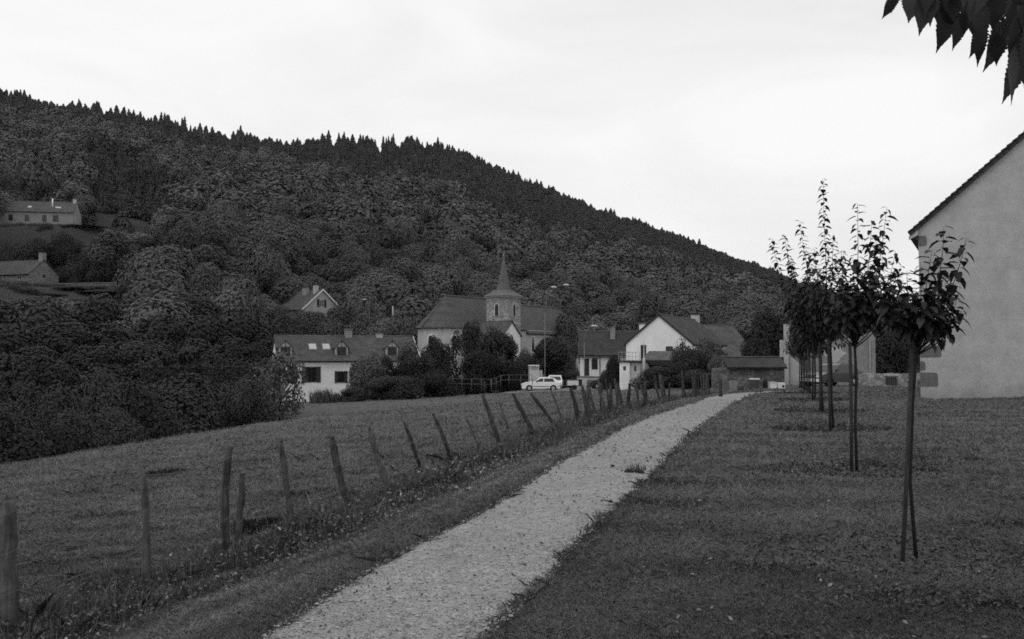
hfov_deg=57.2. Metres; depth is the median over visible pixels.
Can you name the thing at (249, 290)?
broadleaf tree
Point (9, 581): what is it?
fence post
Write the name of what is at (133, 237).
broadleaf tree
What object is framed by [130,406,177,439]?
shrub
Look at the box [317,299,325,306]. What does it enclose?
window
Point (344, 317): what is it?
broadleaf tree
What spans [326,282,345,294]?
broadleaf tree
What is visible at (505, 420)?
fence post
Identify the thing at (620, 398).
fence post
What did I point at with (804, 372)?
tree stake
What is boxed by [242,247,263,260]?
broadleaf tree
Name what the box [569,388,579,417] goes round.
fence post
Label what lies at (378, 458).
fence post
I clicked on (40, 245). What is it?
shrub
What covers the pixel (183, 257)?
broadleaf tree
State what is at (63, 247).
shrub
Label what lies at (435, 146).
conifer tree
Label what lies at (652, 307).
broadleaf tree
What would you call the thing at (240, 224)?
broadleaf tree
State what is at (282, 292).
broadleaf tree
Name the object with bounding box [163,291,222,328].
broadleaf tree
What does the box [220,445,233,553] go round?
fence post
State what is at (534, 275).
broadleaf tree
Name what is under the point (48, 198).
broadleaf tree
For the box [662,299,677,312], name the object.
broadleaf tree
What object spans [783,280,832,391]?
young tree
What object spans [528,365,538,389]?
phone box
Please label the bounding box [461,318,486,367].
broadleaf tree
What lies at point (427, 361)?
loose shrub
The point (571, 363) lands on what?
shrub
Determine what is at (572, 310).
broadleaf tree
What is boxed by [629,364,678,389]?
shrub
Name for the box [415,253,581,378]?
village church
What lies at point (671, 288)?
broadleaf tree
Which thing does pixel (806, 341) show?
young tree
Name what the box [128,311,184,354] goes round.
broadleaf tree
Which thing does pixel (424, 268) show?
broadleaf tree
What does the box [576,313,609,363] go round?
broadleaf tree
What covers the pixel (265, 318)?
broadleaf tree
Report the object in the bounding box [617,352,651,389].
white shed
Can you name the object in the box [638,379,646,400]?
fence post
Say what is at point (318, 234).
broadleaf tree
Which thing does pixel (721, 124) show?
sky
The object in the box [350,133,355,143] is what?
conifer tree
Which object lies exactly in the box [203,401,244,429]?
shrub
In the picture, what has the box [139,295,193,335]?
broadleaf tree
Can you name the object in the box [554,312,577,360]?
broadleaf tree
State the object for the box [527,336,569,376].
broadleaf tree
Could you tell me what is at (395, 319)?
broadleaf tree
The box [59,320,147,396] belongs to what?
broadleaf tree
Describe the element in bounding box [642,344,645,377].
utility pole
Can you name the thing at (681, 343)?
shrub
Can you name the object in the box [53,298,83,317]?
broadleaf tree
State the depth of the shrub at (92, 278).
207.02 m
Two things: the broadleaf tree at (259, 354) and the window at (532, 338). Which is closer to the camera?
the broadleaf tree at (259, 354)
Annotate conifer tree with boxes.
[8,91,12,99]
[12,89,22,104]
[21,89,27,102]
[75,99,80,109]
[104,111,108,120]
[108,108,112,120]
[112,105,120,117]
[125,109,131,120]
[164,116,172,130]
[187,125,192,141]
[239,125,243,138]
[320,133,324,142]
[325,130,333,145]
[335,133,340,144]
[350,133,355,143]
[365,134,370,148]
[380,136,386,156]
[432,142,438,151]
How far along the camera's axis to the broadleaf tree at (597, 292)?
234.79 m
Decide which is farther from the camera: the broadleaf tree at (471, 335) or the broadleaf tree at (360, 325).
the broadleaf tree at (360, 325)
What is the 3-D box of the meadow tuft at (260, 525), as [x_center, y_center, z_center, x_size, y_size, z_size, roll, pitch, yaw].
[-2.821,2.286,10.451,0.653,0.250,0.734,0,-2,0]
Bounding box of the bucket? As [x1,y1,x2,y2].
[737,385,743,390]
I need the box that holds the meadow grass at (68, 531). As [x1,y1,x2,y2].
[0,387,728,607]
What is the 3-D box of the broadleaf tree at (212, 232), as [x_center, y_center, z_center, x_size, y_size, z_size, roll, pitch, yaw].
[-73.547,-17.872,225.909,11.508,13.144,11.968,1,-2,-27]
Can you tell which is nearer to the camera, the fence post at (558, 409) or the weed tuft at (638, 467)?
the weed tuft at (638, 467)
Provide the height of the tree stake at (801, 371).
1.901 m
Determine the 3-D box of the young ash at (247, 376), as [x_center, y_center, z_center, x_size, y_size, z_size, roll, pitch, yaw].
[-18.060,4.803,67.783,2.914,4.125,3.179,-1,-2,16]
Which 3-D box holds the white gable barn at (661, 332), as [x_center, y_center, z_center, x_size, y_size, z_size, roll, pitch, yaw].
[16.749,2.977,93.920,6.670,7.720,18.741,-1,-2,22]
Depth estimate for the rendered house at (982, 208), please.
29.95 m
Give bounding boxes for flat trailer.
[564,379,581,389]
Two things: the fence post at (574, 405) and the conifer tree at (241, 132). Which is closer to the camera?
the fence post at (574, 405)
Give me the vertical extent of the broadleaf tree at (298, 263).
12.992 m
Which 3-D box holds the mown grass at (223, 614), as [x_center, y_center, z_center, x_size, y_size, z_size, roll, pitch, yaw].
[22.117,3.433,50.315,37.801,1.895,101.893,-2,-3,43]
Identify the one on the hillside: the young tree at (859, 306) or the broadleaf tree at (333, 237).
the broadleaf tree at (333, 237)
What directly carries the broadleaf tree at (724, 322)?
on the hillside
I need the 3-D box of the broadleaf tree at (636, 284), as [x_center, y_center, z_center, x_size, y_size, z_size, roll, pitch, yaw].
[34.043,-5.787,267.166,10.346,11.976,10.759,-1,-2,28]
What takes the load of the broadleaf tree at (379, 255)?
on the hillside
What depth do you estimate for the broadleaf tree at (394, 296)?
168.51 m
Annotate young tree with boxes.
[766,235,847,410]
[781,179,871,427]
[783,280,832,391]
[783,306,808,388]
[783,328,817,387]
[786,327,826,388]
[787,270,847,398]
[808,203,909,471]
[867,226,975,559]
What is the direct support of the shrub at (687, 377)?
on the ground at (340, 407)
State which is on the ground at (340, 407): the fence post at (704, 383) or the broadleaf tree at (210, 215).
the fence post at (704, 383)
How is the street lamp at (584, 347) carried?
on the ground at (340, 407)
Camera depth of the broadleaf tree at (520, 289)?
213.50 m
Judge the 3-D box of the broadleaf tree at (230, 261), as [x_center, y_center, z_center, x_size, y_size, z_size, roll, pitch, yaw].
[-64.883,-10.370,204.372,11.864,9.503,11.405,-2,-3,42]
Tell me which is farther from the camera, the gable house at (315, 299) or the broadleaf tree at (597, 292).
the broadleaf tree at (597, 292)
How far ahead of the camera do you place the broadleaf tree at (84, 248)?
224.05 m
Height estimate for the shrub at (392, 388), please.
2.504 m
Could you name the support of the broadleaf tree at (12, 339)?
on the ground at (340, 407)
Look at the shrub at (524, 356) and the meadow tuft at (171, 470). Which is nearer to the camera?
the meadow tuft at (171, 470)
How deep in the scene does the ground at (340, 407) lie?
14.98 m
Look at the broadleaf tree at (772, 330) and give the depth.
95.05 m
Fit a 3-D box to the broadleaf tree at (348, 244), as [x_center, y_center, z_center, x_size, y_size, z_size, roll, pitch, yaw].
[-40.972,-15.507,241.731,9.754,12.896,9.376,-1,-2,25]
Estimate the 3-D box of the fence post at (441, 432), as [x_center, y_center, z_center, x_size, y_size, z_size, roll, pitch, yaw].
[-1.363,2.325,18.219,0.396,1.017,0.102,0,-2,0]
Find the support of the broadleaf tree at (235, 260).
on the hillside
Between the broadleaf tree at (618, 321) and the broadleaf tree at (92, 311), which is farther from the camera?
the broadleaf tree at (618, 321)
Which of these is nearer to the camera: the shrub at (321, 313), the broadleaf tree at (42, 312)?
the broadleaf tree at (42, 312)
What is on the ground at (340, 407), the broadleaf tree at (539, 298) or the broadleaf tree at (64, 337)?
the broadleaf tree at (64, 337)
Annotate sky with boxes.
[0,0,1023,301]
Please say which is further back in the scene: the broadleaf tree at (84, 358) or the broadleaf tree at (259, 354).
the broadleaf tree at (259, 354)
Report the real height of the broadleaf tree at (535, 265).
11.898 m
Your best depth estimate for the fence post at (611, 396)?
28.78 m
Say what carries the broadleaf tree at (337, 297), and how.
on the hillside
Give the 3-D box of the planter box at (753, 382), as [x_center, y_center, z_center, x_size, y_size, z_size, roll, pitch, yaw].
[12.870,3.459,49.914,0.520,0.660,0.420,0,-2,0]
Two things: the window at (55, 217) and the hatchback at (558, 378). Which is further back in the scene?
the window at (55, 217)
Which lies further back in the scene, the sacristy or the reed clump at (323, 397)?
the sacristy
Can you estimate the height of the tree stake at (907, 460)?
1.725 m
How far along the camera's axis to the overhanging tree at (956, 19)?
2.56 m
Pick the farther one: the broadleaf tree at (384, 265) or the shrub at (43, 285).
the broadleaf tree at (384, 265)
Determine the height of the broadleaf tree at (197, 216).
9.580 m
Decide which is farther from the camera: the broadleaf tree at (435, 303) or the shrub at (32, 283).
the shrub at (32, 283)
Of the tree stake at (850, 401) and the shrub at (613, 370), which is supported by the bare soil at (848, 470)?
the tree stake at (850, 401)
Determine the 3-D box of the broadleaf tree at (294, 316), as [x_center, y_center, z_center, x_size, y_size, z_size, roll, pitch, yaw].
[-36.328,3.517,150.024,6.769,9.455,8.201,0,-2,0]
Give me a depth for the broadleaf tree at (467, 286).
212.89 m
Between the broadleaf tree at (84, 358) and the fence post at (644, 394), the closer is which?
the fence post at (644, 394)
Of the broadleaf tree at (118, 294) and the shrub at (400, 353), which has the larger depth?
the broadleaf tree at (118, 294)
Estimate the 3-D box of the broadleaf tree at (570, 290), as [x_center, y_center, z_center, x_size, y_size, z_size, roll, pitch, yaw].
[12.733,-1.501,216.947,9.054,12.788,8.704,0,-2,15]
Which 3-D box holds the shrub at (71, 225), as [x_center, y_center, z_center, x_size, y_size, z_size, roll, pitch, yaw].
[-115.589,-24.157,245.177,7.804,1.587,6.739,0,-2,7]
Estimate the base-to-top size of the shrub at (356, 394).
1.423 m
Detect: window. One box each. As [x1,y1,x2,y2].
[53,215,58,221]
[302,367,320,381]
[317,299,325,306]
[335,371,347,382]
[531,336,534,351]
[592,358,597,368]
[666,346,672,350]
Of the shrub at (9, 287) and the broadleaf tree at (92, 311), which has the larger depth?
the shrub at (9, 287)
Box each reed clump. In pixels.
[307,388,333,403]
[330,391,344,402]
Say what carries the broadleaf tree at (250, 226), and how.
on the hillside
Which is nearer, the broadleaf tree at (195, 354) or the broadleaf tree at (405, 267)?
the broadleaf tree at (195, 354)
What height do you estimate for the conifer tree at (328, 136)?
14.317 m
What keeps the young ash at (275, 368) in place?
on the ground at (340, 407)
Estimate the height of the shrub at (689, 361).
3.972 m
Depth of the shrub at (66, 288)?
185.82 m
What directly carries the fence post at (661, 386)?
on the ground at (340, 407)
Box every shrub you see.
[0,222,25,227]
[0,239,31,260]
[0,282,22,287]
[0,351,42,413]
[0,401,56,464]
[1,285,31,290]
[1,378,86,429]
[11,403,75,458]
[14,287,45,294]
[15,282,50,286]
[18,237,52,267]
[24,281,53,286]
[27,292,68,295]
[28,222,52,231]
[42,283,66,286]
[46,408,114,452]
[47,231,84,265]
[54,287,82,289]
[55,224,84,227]
[55,263,84,282]
[60,286,97,289]
[64,250,95,282]
[72,363,129,430]
[74,286,107,289]
[75,225,106,228]
[83,270,105,283]
[85,289,123,294]
[87,259,115,281]
[91,403,148,446]
[93,376,185,441]
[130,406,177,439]
[147,372,225,433]
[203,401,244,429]
[216,377,275,428]
[269,305,291,318]
[289,309,305,319]
[302,311,324,318]
[340,387,366,401]
[346,359,371,399]
[351,350,392,399]
[364,354,396,399]
[365,375,425,399]
[394,347,418,395]
[396,339,436,395]
[417,368,457,396]
[464,347,502,394]
[497,356,529,391]
[517,348,533,381]
[549,369,579,387]
[565,353,578,375]
[597,369,609,389]
[605,356,619,388]
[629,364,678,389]
[665,345,707,387]
[669,336,690,376]
[675,369,710,388]
[707,354,725,372]
[875,325,919,373]
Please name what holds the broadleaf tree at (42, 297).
on the hillside
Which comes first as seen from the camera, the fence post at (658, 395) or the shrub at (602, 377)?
the fence post at (658, 395)
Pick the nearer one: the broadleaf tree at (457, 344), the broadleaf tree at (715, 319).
the broadleaf tree at (457, 344)
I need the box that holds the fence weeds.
[0,390,718,638]
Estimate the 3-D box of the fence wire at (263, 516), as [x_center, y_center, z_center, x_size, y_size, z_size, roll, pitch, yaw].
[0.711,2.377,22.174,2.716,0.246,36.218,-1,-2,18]
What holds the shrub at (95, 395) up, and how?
on the ground at (340, 407)
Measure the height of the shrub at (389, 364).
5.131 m
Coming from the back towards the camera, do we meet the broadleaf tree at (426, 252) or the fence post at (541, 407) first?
the broadleaf tree at (426, 252)
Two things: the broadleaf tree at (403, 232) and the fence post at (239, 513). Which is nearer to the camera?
the fence post at (239, 513)
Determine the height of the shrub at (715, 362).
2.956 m
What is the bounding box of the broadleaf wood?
[0,101,878,301]
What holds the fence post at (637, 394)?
on the ground at (340, 407)
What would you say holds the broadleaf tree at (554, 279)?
on the hillside
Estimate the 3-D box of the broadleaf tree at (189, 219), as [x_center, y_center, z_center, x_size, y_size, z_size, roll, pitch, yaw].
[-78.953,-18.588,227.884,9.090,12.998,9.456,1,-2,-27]
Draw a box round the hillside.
[0,161,918,402]
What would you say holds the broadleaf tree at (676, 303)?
on the hillside
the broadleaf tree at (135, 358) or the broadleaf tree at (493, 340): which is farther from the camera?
the broadleaf tree at (493, 340)
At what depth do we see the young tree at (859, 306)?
12.20 m
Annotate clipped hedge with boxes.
[140,365,200,401]
[199,365,252,401]
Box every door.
[531,370,537,388]
[585,359,588,375]
[622,372,627,389]
[641,345,645,359]
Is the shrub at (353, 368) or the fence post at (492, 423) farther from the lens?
the shrub at (353, 368)
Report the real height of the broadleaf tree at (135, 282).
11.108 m
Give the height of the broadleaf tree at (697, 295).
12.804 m
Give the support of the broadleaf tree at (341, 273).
on the hillside
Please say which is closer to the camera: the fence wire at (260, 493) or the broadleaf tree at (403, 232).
the fence wire at (260, 493)
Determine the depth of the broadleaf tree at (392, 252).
257.17 m
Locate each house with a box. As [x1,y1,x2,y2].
[272,325,419,401]
[281,282,337,316]
[576,326,637,389]
[908,132,1023,398]
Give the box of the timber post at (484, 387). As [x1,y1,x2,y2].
[483,381,485,393]
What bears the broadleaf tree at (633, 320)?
on the hillside
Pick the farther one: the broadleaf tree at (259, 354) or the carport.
the broadleaf tree at (259, 354)
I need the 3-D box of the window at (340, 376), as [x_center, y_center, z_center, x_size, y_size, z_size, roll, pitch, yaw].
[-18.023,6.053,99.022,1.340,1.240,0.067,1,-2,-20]
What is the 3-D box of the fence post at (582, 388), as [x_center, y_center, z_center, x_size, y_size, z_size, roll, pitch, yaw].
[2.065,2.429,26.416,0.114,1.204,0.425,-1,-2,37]
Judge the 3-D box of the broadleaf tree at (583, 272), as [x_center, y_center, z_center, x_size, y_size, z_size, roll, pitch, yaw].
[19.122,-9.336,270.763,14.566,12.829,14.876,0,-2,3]
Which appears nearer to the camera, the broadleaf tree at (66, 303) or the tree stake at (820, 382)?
the tree stake at (820, 382)
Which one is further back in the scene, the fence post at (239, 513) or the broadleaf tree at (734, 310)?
the broadleaf tree at (734, 310)
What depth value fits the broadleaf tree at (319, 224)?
276.22 m
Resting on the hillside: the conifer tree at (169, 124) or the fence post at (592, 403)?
the conifer tree at (169, 124)
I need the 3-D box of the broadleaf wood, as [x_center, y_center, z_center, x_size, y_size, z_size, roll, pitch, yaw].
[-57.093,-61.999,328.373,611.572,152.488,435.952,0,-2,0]
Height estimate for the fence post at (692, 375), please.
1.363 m
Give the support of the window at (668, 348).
in the white gable barn at (661, 332)
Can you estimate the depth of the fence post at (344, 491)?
11.29 m
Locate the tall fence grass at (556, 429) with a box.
[451,389,717,458]
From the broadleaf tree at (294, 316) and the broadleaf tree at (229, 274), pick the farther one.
the broadleaf tree at (229, 274)
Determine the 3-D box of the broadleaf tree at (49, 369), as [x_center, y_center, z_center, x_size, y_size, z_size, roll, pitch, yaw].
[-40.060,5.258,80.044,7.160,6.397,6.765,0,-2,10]
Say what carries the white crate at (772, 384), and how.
on the ground at (340, 407)
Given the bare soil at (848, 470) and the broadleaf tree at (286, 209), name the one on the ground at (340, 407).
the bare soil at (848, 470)
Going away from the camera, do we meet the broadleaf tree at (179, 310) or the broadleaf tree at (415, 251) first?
the broadleaf tree at (179, 310)
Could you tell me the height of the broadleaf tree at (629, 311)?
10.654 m
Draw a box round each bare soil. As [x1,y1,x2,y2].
[776,465,903,476]
[780,540,1023,573]
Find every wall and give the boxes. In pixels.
[53,282,116,285]
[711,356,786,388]
[858,373,919,386]
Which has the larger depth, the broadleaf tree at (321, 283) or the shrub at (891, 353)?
the broadleaf tree at (321, 283)
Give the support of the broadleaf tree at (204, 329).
on the hillside
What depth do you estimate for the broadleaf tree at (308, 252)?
226.42 m
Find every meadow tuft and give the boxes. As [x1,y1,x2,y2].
[146,467,187,476]
[231,514,285,535]
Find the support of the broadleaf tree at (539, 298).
on the hillside
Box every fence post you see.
[0,495,18,631]
[138,464,150,591]
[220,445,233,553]
[234,472,244,543]
[278,438,294,531]
[328,435,351,508]
[367,426,391,494]
[403,422,420,467]
[432,413,450,456]
[465,416,479,450]
[481,394,499,442]
[498,400,508,428]
[512,393,534,430]
[530,393,553,423]
[550,390,561,416]
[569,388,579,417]
[571,387,577,422]
[581,385,587,413]
[584,387,589,418]
[584,390,586,409]
[586,379,590,414]
[590,388,595,413]
[598,380,604,415]
[604,378,609,412]
[609,383,613,408]
[614,378,619,406]
[618,387,622,404]
[626,383,630,401]
[635,382,639,403]
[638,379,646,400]
[642,380,645,403]
[654,384,660,400]
[659,374,663,398]
[662,375,665,396]
[681,370,683,396]
[691,369,695,395]
[694,374,698,395]
[703,374,704,393]
[705,374,707,390]
[719,378,722,396]
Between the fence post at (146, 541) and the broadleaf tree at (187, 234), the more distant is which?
the broadleaf tree at (187, 234)
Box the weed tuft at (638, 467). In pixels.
[625,461,646,470]
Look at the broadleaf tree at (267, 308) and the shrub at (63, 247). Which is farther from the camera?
the shrub at (63, 247)
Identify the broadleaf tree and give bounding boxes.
[0,165,16,190]
[0,193,15,215]
[0,297,31,327]
[0,324,62,362]
[0,351,38,391]
[1,190,31,200]
[2,172,22,193]
[7,296,88,342]
[13,344,87,399]
[23,293,61,307]
[25,319,95,359]
[39,196,69,201]
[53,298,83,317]
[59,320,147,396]
[59,343,130,400]
[69,292,123,344]
[71,193,99,225]
[81,246,99,256]
[83,228,138,279]
[95,295,188,338]
[109,294,147,320]
[112,253,182,297]
[115,251,192,298]
[116,340,174,391]
[118,270,149,306]
[122,244,197,281]
[123,267,207,306]
[125,232,153,248]
[127,235,164,250]
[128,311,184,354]
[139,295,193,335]
[146,212,169,235]
[154,208,183,245]
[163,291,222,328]
[164,336,225,386]
[166,219,204,251]
[167,216,196,245]
[167,245,208,267]
[172,314,241,351]
[175,261,222,298]
[179,213,192,220]
[191,242,237,275]
[192,210,213,222]
[197,218,227,253]
[199,209,245,234]
[204,287,252,322]
[206,275,264,321]
[209,269,261,293]
[209,336,258,384]
[210,199,238,218]
[211,213,242,243]
[218,250,236,266]
[221,278,268,319]
[221,311,274,357]
[226,230,267,259]
[228,256,239,266]
[230,204,248,224]
[232,257,264,292]
[235,216,247,232]
[242,242,291,298]
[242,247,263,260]
[243,342,276,377]
[244,222,259,234]
[248,224,291,239]
[251,319,290,336]
[254,234,288,263]
[258,215,290,228]
[259,294,286,319]
[261,233,312,276]
[268,311,305,334]
[269,276,312,304]
[270,198,298,225]
[273,312,299,329]
[274,225,323,265]
[281,216,301,230]
[288,223,318,241]
[295,311,328,334]
[296,239,314,266]
[299,220,330,233]
[299,272,316,277]
[299,276,334,294]
[305,227,326,241]
[306,264,331,280]
[309,320,345,334]
[313,253,330,269]
[317,222,373,258]
[319,256,366,269]
[324,262,372,283]
[324,306,357,327]
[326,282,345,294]
[329,250,363,278]
[329,292,343,303]
[333,235,372,265]
[336,283,388,328]
[337,275,390,309]
[340,219,358,227]
[347,218,367,228]
[347,270,390,287]
[348,311,374,334]
[357,224,397,249]
[358,231,388,268]
[362,264,375,270]
[365,317,394,334]
[369,267,404,283]
[372,273,405,301]
[377,282,432,316]
[378,255,419,269]
[384,248,412,258]
[385,258,422,287]
[387,309,407,334]
[388,219,416,249]
[388,295,433,318]
[394,258,424,262]
[394,315,421,347]
[398,243,424,258]
[413,264,445,280]
[418,335,452,396]
[420,239,465,261]
[422,265,464,305]
[422,296,441,319]
[425,242,472,271]
[426,281,447,303]
[444,330,475,394]
[447,240,468,252]
[452,260,477,282]
[454,280,478,296]
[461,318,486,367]
[462,252,482,271]
[463,285,489,297]
[465,249,482,255]
[468,272,497,291]
[472,251,514,276]
[475,325,513,393]
[486,260,514,285]
[489,331,518,391]
[505,260,531,282]
[510,280,542,302]
[517,258,562,278]
[520,289,562,306]
[525,270,545,280]
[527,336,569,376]
[536,266,567,284]
[537,274,571,290]
[538,297,564,312]
[540,280,594,316]
[554,289,577,308]
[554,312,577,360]
[558,295,590,315]
[563,278,581,292]
[564,286,584,301]
[564,302,589,322]
[565,265,600,285]
[569,316,587,328]
[574,278,607,303]
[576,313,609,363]
[587,285,609,302]
[588,298,625,316]
[596,282,612,296]
[596,312,634,330]
[603,300,643,318]
[607,272,626,292]
[610,286,634,308]
[621,278,646,291]
[622,289,655,309]
[628,311,645,330]
[630,294,670,330]
[633,278,655,291]
[646,286,675,305]
[661,280,682,295]
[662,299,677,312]
[666,296,709,313]
[668,301,717,324]
[673,290,712,308]
[675,303,722,324]
[685,285,709,307]
[694,337,727,374]
[705,289,725,298]
[710,290,737,309]
[713,298,755,322]
[716,319,730,324]
[727,317,755,339]
[737,291,758,306]
[740,324,771,355]
[747,303,771,317]
[751,309,786,360]
[752,293,782,311]
[770,301,793,321]
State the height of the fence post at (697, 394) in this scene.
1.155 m
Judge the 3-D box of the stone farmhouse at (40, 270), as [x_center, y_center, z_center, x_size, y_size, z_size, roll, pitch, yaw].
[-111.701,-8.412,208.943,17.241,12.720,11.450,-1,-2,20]
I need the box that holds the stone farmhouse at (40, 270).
[0,252,59,283]
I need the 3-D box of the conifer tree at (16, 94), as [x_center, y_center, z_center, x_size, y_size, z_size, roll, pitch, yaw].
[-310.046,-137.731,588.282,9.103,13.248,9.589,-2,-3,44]
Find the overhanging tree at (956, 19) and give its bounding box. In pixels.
[882,0,1023,103]
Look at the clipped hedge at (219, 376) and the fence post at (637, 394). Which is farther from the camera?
the clipped hedge at (219, 376)
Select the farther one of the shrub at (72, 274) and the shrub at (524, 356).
the shrub at (72, 274)
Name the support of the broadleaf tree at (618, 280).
on the hillside
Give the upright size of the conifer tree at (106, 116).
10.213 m
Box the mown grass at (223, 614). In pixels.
[57,384,1023,638]
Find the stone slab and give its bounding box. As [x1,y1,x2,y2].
[729,380,737,391]
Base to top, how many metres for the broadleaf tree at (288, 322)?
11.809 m
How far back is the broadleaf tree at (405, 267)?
221.20 m
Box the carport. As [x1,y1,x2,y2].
[641,351,702,386]
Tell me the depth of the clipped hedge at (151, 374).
71.90 m
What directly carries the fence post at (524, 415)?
on the ground at (340, 407)
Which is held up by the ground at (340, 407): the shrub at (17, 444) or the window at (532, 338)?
the shrub at (17, 444)
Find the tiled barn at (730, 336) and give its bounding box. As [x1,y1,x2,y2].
[704,325,747,355]
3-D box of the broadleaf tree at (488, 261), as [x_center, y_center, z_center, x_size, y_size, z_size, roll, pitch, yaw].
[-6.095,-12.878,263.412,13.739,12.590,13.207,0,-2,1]
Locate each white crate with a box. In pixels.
[768,382,776,387]
[777,383,784,387]
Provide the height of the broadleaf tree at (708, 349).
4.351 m
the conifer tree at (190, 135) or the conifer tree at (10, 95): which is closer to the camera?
the conifer tree at (190, 135)
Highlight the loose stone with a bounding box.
[632,469,644,473]
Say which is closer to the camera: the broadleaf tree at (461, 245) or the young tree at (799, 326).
the young tree at (799, 326)
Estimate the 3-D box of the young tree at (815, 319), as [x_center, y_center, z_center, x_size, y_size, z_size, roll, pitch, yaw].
[6.307,-0.317,18.757,1.772,5.206,1.488,0,-2,0]
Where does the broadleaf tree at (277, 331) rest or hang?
on the hillside
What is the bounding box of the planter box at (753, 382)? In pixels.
[748,378,759,388]
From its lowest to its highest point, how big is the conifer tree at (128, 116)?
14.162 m
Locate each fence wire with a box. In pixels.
[0,372,693,516]
[0,381,694,556]
[0,389,695,597]
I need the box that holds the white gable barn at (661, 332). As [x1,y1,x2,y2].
[623,313,727,359]
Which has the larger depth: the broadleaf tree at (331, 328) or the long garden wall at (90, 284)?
the long garden wall at (90, 284)
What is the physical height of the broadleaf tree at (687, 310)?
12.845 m
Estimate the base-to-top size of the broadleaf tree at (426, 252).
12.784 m
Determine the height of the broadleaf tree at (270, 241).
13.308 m
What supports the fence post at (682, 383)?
on the ground at (340, 407)
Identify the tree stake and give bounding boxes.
[799,356,799,387]
[801,355,802,388]
[804,352,804,390]
[807,346,808,392]
[812,344,813,399]
[818,342,821,410]
[827,339,831,429]
[848,342,852,472]
[900,346,913,561]
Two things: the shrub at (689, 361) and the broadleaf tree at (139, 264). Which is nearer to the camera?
the shrub at (689, 361)
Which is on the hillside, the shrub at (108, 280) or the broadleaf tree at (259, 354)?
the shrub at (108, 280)
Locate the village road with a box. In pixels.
[476,388,604,394]
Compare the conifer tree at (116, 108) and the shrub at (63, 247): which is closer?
the shrub at (63, 247)
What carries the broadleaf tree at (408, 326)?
on the hillside
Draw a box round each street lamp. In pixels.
[544,284,568,388]
[584,325,596,376]
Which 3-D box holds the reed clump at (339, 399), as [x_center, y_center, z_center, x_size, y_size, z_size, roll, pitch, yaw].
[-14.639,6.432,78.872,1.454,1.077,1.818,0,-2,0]
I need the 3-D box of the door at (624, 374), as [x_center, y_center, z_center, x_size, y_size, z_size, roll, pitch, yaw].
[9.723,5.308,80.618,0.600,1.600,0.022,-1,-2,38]
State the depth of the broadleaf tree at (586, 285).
236.27 m
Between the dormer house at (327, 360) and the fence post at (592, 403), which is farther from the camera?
the dormer house at (327, 360)
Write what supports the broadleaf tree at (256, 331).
on the hillside
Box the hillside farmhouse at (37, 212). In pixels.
[0,198,81,224]
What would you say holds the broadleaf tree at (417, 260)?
on the hillside
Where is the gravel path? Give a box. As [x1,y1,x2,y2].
[265,391,793,638]
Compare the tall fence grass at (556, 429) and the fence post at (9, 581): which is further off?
the tall fence grass at (556, 429)
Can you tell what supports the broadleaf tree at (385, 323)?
on the hillside
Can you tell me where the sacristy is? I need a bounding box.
[480,320,521,360]
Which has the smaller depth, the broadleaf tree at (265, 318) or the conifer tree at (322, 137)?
the broadleaf tree at (265, 318)
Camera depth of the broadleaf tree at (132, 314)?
120.50 m
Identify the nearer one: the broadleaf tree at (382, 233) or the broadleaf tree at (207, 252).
the broadleaf tree at (207, 252)
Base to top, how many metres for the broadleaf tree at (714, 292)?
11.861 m
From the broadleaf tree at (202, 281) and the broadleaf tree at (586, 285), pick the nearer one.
the broadleaf tree at (202, 281)
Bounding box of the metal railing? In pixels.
[491,375,532,391]
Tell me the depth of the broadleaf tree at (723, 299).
250.85 m
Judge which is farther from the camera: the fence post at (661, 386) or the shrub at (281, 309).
the shrub at (281, 309)
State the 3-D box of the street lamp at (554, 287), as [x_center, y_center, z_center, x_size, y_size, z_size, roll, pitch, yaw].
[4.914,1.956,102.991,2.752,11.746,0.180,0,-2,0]
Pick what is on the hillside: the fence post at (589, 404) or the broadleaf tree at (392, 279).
the broadleaf tree at (392, 279)
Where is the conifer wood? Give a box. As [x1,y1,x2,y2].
[0,87,825,291]
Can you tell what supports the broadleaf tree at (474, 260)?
on the hillside
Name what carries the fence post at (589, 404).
on the ground at (340, 407)
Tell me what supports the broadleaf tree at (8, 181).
on the hillside
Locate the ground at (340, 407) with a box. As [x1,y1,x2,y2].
[0,385,1023,638]
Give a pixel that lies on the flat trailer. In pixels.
(573, 383)
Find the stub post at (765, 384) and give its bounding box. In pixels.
[763,378,767,387]
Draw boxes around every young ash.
[237,358,285,399]
[252,349,308,420]
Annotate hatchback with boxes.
[520,377,560,390]
[547,375,563,388]
[586,379,619,388]
[800,363,861,386]
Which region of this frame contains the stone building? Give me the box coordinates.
[780,321,876,384]
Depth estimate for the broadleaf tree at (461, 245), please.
263.48 m
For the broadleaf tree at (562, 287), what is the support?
on the hillside
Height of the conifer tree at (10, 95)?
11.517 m
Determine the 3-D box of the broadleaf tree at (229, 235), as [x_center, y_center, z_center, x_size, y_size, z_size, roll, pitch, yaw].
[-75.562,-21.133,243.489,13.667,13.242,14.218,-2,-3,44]
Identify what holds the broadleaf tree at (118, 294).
on the hillside
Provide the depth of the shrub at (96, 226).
246.06 m

